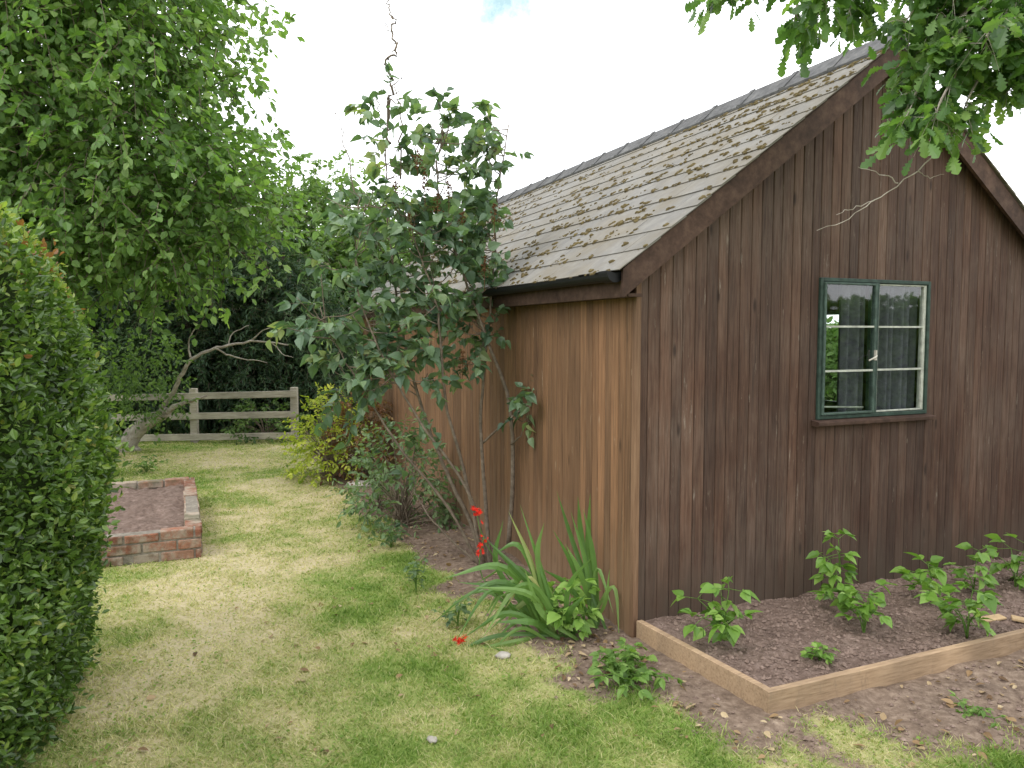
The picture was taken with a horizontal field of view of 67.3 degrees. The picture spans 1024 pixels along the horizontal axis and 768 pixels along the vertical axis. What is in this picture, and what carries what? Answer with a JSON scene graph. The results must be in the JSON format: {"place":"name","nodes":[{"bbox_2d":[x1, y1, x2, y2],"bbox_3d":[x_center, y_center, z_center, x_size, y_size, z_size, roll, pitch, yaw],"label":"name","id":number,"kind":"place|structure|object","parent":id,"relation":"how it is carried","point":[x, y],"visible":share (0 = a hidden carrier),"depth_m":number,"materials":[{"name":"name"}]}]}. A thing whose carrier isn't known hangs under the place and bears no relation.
{"place":"outdoors","nodes":[
{"label":"outdoors","id":0,"kind":"place"},
{"bbox_2d":[0,421,1023,767],"bbox_3d":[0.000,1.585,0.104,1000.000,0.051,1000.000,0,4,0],"label":"ground","id":1,"kind":"structure","parent":0,"point":[864,701],"depth_m":3.57,"materials":[{"name":"green plant"}]},
{"bbox_2d":[0,198,134,767],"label":"clipped hedge","id":2,"kind":"object","parent":1,"relation":"on","point":[57,460],"visible":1,"depth_m":2.90,"materials":[{"name":"green plant"}]},
{"bbox_2d":[71,258,181,431],"bbox_3d":[-7.217,-1.008,12.920,4.190,4.474,3.554,0,4,0],"label":"evergreen tree","id":3,"kind":"object","parent":1,"relation":"on","point":[106,323],"visible":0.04,"depth_m":12.41,"materials":[{"name":"green plant"}]},
{"bbox_2d":[70,477,202,567],"bbox_3d":[-3.689,1.104,6.001,2.315,0.247,2.166,-2,4,-23],"label":"brick planter","id":4,"kind":"object","parent":1,"relation":"on","point":[160,519],"visible":0.52,"depth_m":5.75,"materials":[{"name":"brick"}]},
{"bbox_2d":[122,454,167,472],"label":"leafy weed","id":5,"kind":"object","parent":1,"relation":"on","point":[143,464],"visible":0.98,"depth_m":8.81,"materials":[{"name":"green plant"}]},
{"bbox_2d":[0,0,336,362],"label":"garden tree","id":6,"kind":"object","parent":1,"relation":"on","point":[83,57],"visible":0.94,"depth_m":7.49,"materials":[{"name":"green plant"}]},
{"bbox_2d":[86,199,297,433],"bbox_3d":[-5.414,-1.068,12.857,3.678,4.589,3.508,-3,5,-35],"label":"evergreen tree","id":7,"kind":"object","parent":1,"relation":"on","point":[174,327],"visible":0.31,"depth_m":12.15,"materials":[{"name":"green plant"}]},
{"bbox_2d":[92,322,293,452],"bbox_3d":[-4.340,0.146,10.259,2.889,1.950,1.231,0,4,0],"label":"dead tree","id":8,"kind":"object","parent":1,"relation":"on","point":[138,429],"visible":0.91,"depth_m":10.24,"materials":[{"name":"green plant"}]},
{"bbox_2d":[92,387,298,442],"bbox_3d":[-4.861,0.475,11.283,3.448,0.868,0.126,0,4,0],"label":"post and rail fence","id":9,"kind":"object","parent":1,"relation":"on","point":[194,435],"visible":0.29,"depth_m":11.22,"materials":[{"name":"grey wood"}]},
{"bbox_2d":[168,159,338,324],"bbox_3d":[-6.661,-2.273,17.993,6.693,6.475,5.054,0,4,0],"label":"background tree","id":10,"kind":"object","parent":1,"relation":"on","point":[279,176],"depth_m":17.50,"materials":[{"name":"green plant"}]},
{"bbox_2d":[218,398,310,444],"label":"dark shrub","id":11,"kind":"object","parent":1,"relation":"on","point":[244,427],"visible":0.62,"depth_m":11.49,"materials":[{"name":"green plant"}]},
{"bbox_2d":[176,226,364,433],"bbox_3d":[-3.943,-0.845,13.261,3.882,4.078,3.219,0,4,0],"label":"evergreen tree","id":12,"kind":"object","parent":1,"relation":"on","point":[303,380],"visible":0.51,"depth_m":12.46,"materials":[{"name":"green plant"}]},
{"bbox_2d":[240,150,421,376],"bbox_3d":[-4.255,-2.273,17.841,4.886,6.377,4.487,3,5,42],"label":"background tree","id":13,"kind":"object","parent":1,"relation":"on","point":[317,187],"visible":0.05,"depth_m":17.17,"materials":[{"name":"green plant"}]},
{"bbox_2d":[276,382,386,488],"bbox_3d":[-1.967,0.603,8.376,1.182,1.252,1.147,0,4,0],"label":"golden shrub","id":14,"kind":"object","parent":1,"relation":"on","point":[330,458],"visible":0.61,"depth_m":8.20,"materials":[{"name":"yellow plant"}]},
{"bbox_2d":[314,385,398,485],"bbox_3d":[-1.621,0.613,8.364,0.985,1.298,1.121,-2,4,-22],"label":"bronze shrub","id":15,"kind":"object","parent":1,"relation":"on","point":[380,409],"visible":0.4,"depth_m":8.22,"materials":[{"name":"green plant"}]},
{"bbox_2d":[346,480,370,487],"bbox_3d":[-1.587,1.054,8.014,0.285,0.096,0.226,1,4,15],"label":"stone","id":16,"kind":"object","parent":1,"relation":"on","point":[353,482],"visible":0.34,"depth_m":7.95,"materials":[{"name":"grey stone"}]},
{"bbox_2d":[286,192,434,403],"bbox_3d":[-2.825,-1.486,16.389,5.045,5.259,3.968,1,4,18],"label":"background tree","id":17,"kind":"object","parent":1,"relation":"on","point":[336,251],"visible":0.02,"depth_m":15.60,"materials":[{"name":"green plant"}]},
{"bbox_2d":[326,461,415,516],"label":"shrub","id":18,"kind":"object","parent":1,"relation":"on","point":[377,502],"visible":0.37,"depth_m":6.89,"materials":[{"name":"green plant"}]},
{"bbox_2d":[369,526,411,547],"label":"leafy weed","id":19,"kind":"object","parent":1,"relation":"on","point":[392,537],"visible":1,"depth_m":5.73,"materials":[{"name":"green plant"}]},
{"bbox_2d":[350,238,435,304],"bbox_3d":[-1.282,-1.185,16.831,4.919,4.725,4.427,-1,4,-20],"label":"background tree","id":20,"kind":"object","parent":1,"relation":"on","point":[382,259],"depth_m":16.52,"materials":[{"name":"green plant"}]},
{"bbox_2d":[336,406,464,539],"bbox_3d":[-0.887,0.788,6.366,1.100,1.223,1.167,0,4,0],"label":"loose shrub","id":21,"kind":"object","parent":1,"relation":"on","point":[401,515],"visible":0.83,"depth_m":6.26,"materials":[{"name":"green plant"}]},
{"bbox_2d":[265,0,536,565],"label":"lilac shrub","id":22,"kind":"object","parent":1,"relation":"on","point":[467,258],"visible":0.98,"depth_m":5.10,"materials":[{"name":"green plant"}]},
{"bbox_2d":[403,556,427,592],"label":"leafy weed","id":23,"kind":"object","parent":1,"relation":"on","point":[414,572],"visible":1,"depth_m":4.72,"materials":[{"name":"green plant"}]},
{"bbox_2d":[427,736,436,742],"bbox_3d":[-0.312,1.397,3.021,0.041,0.020,0.054,-3,5,-36],"label":"stone","id":24,"kind":"object","parent":1,"relation":"on","point":[433,739],"visible":1,"depth_m":3.01,"materials":[{"name":"white stone"}]},
{"bbox_2d":[431,597,472,627],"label":"leafy weed","id":25,"kind":"object","parent":1,"relation":"on","point":[450,614],"visible":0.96,"depth_m":4.17,"materials":[{"name":"green plant"}]},
{"bbox_2d":[495,651,510,659],"bbox_3d":[-0.047,1.341,3.798,0.084,0.038,0.059,0,4,-1],"label":"stone","id":26,"kind":"object","parent":1,"relation":"on","point":[502,655],"visible":0.98,"depth_m":3.78,"materials":[{"name":"white stone"}]},
{"bbox_2d":[428,505,591,650],"bbox_3d":[-0.019,1.018,4.002,0.875,0.800,0.412,0,4,0],"label":"crocosmia plant","id":27,"kind":"object","parent":1,"relation":"on","point":[523,587],"visible":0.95,"depth_m":3.95,"materials":[{"name":"green plant"}]},
{"bbox_2d":[90,498,1023,767],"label":"leaf litter","id":28,"kind":"object","parent":1,"relation":"on","point":[950,704],"visible":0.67,"depth_m":3.38,"materials":[{"name":"brown plant"}]},
{"bbox_2d":[531,576,603,640],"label":"young plant","id":29,"kind":"object","parent":1,"relation":"on","point":[579,624],"visible":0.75,"depth_m":4.00,"materials":[{"name":"green plant"}]},
{"bbox_2d":[543,493,618,632],"bbox_3d":[0.365,0.978,4.123,0.415,0.783,0.212,0,4,0],"label":"crocosmia plant","id":30,"kind":"object","parent":1,"relation":"on","point":[590,569],"visible":0.84,"depth_m":4.17,"materials":[{"name":"green plant"}]},
{"bbox_2d":[586,637,682,700],"bbox_3d":[0.554,1.272,3.502,0.439,0.207,0.491,0,4,0],"label":"leafy clump","id":31,"kind":"object","parent":1,"relation":"on","point":[625,672],"visible":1,"depth_m":3.48,"materials":[{"name":"green plant"}]},
{"bbox_2d":[347,35,1023,637],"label":"garden shed","id":32,"kind":"structure","parent":1,"relation":"on","point":[669,295],"depth_m":4.53,"materials":[{"name":"brown wood"}]},
{"bbox_2d":[824,311,838,404],"bbox_3d":[2.856,-0.252,7.246,0.042,0.850,0.720,-2,4,-23],"label":"window","id":33,"kind":"structure","parent":32,"relation":"in","point":[830,312],"depth_m":7.03,"materials":[{"name":"green paint"}]},
{"bbox_2d":[836,285,865,411],"bbox_3d":[2.071,-0.186,4.670,0.230,1.058,0.064,-2,4,-23],"label":"curtain","id":34,"kind":"object","parent":32,"relation":"hanging from","point":[851,340],"visible":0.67,"depth_m":4.66,"materials":[{"name":"grey fabric"}]},
{"bbox_2d":[811,277,936,426],"bbox_3d":[2.179,-0.195,4.609,0.976,0.857,0.110,-2,4,-23],"label":"window","id":35,"kind":"structure","parent":32,"relation":"in","point":[866,416],"depth_m":4.60,"materials":[{"name":"green paint"}]},
{"bbox_2d":[876,286,917,409],"bbox_3d":[2.368,-0.195,4.801,0.400,1.058,0.068,-2,4,-23],"label":"curtain","id":36,"kind":"object","parent":32,"relation":"hanging from","point":[897,346],"visible":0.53,"depth_m":4.81,"materials":[{"name":"grey fabric"}]},
{"bbox_2d":[360,480,1023,767],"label":"soil crumbs","id":37,"kind":"object","parent":1,"relation":"on","point":[1000,701],"visible":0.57,"depth_m":3.33,"materials":[{"name":"brown soil"}]},
{"bbox_2d":[636,552,1023,713],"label":"timber bed","id":38,"kind":"object","parent":1,"relation":"on","point":[764,665],"visible":0.73,"depth_m":3.81,"materials":[{"name":"soil"}]},
{"bbox_2d":[670,576,761,646],"bbox_3d":[1.014,1.139,3.852,0.424,0.314,0.449,0,4,0],"label":"young plant","id":39,"kind":"object","parent":38,"relation":"on","point":[730,634],"visible":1,"depth_m":3.79,"materials":[{"name":"green plant"}]},
{"bbox_2d":[800,641,840,663],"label":"young plant","id":40,"kind":"object","parent":38,"relation":"on","point":[818,653],"visible":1,"depth_m":3.61,"materials":[{"name":"green plant"}]},
{"bbox_2d":[806,528,862,610],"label":"young plant","id":41,"kind":"object","parent":38,"relation":"on","point":[827,568],"visible":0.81,"depth_m":4.22,"materials":[{"name":"green plant"}]},
{"bbox_2d":[808,579,897,632],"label":"young plant","id":42,"kind":"object","parent":38,"relation":"on","point":[863,611],"visible":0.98,"depth_m":3.95,"materials":[{"name":"green plant"}]},
{"bbox_2d":[889,552,959,595],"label":"young plant","id":43,"kind":"object","parent":38,"relation":"on","point":[934,570],"visible":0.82,"depth_m":4.34,"materials":[{"name":"green plant"}]},
{"bbox_2d":[914,581,1002,638],"bbox_3d":[2.300,1.142,3.937,0.379,0.296,0.486,3,5,41],"label":"young plant","id":44,"kind":"object","parent":38,"relation":"on","point":[989,600],"visible":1,"depth_m":3.89,"materials":[{"name":"green plant"}]},
{"bbox_2d":[943,542,998,592],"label":"young plant","id":45,"kind":"object","parent":38,"relation":"on","point":[990,580],"visible":0.96,"depth_m":4.50,"materials":[{"name":"green plant"}]},
{"bbox_2d":[980,614,1006,622],"bbox_3d":[2.567,1.256,4.118,0.170,0.017,0.050,-1,4,-20],"label":"wood offcut","id":46,"kind":"object","parent":38,"relation":"on","point":[997,617],"visible":0.63,"depth_m":4.12,"materials":[{"name":"beige wood"}]},
{"bbox_2d":[984,533,1023,589],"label":"young plant","id":47,"kind":"object","parent":38,"relation":"on","point":[1014,565],"visible":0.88,"depth_m":4.65,"materials":[{"name":"green plant"}]},
{"bbox_2d":[1011,615,1023,622],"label":"wood offcut","id":48,"kind":"object","parent":38,"relation":"on","point":[1017,618],"visible":1,"depth_m":4.08,"materials":[{"name":"beige wood"}]},
{"bbox_2d":[824,316,838,400],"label":"garden hedge","id":49,"kind":"object","parent":1,"relation":"on","point":[831,362],"visible":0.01,"depth_m":12.21,"materials":[{"name":"green plant"}]},
{"bbox_2d":[685,0,1023,230],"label":"oak tree","id":50,"kind":"object","parent":1,"relation":"on","point":[950,38],"visible":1,"depth_m":3.21,"materials":[{"name":"green plant"}]},
{"bbox_2d":[949,690,1005,729],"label":"leafy weed","id":51,"kind":"object","parent":1,"relation":"on","point":[962,703],"visible":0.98,"depth_m":3.21,"materials":[{"name":"green plant"}]},
{"bbox_2d":[1,435,1023,767],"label":"grass","id":52,"kind":"structure","parent":0,"point":[525,715],"depth_m":3.43,"materials":[{"name":"green plant"}]},
{"bbox_2d":[18,0,1023,327],"label":"sky","id":53,"kind":"structure","parent":0,"point":[573,82],"materials":[{"name":"white"}]}
]}

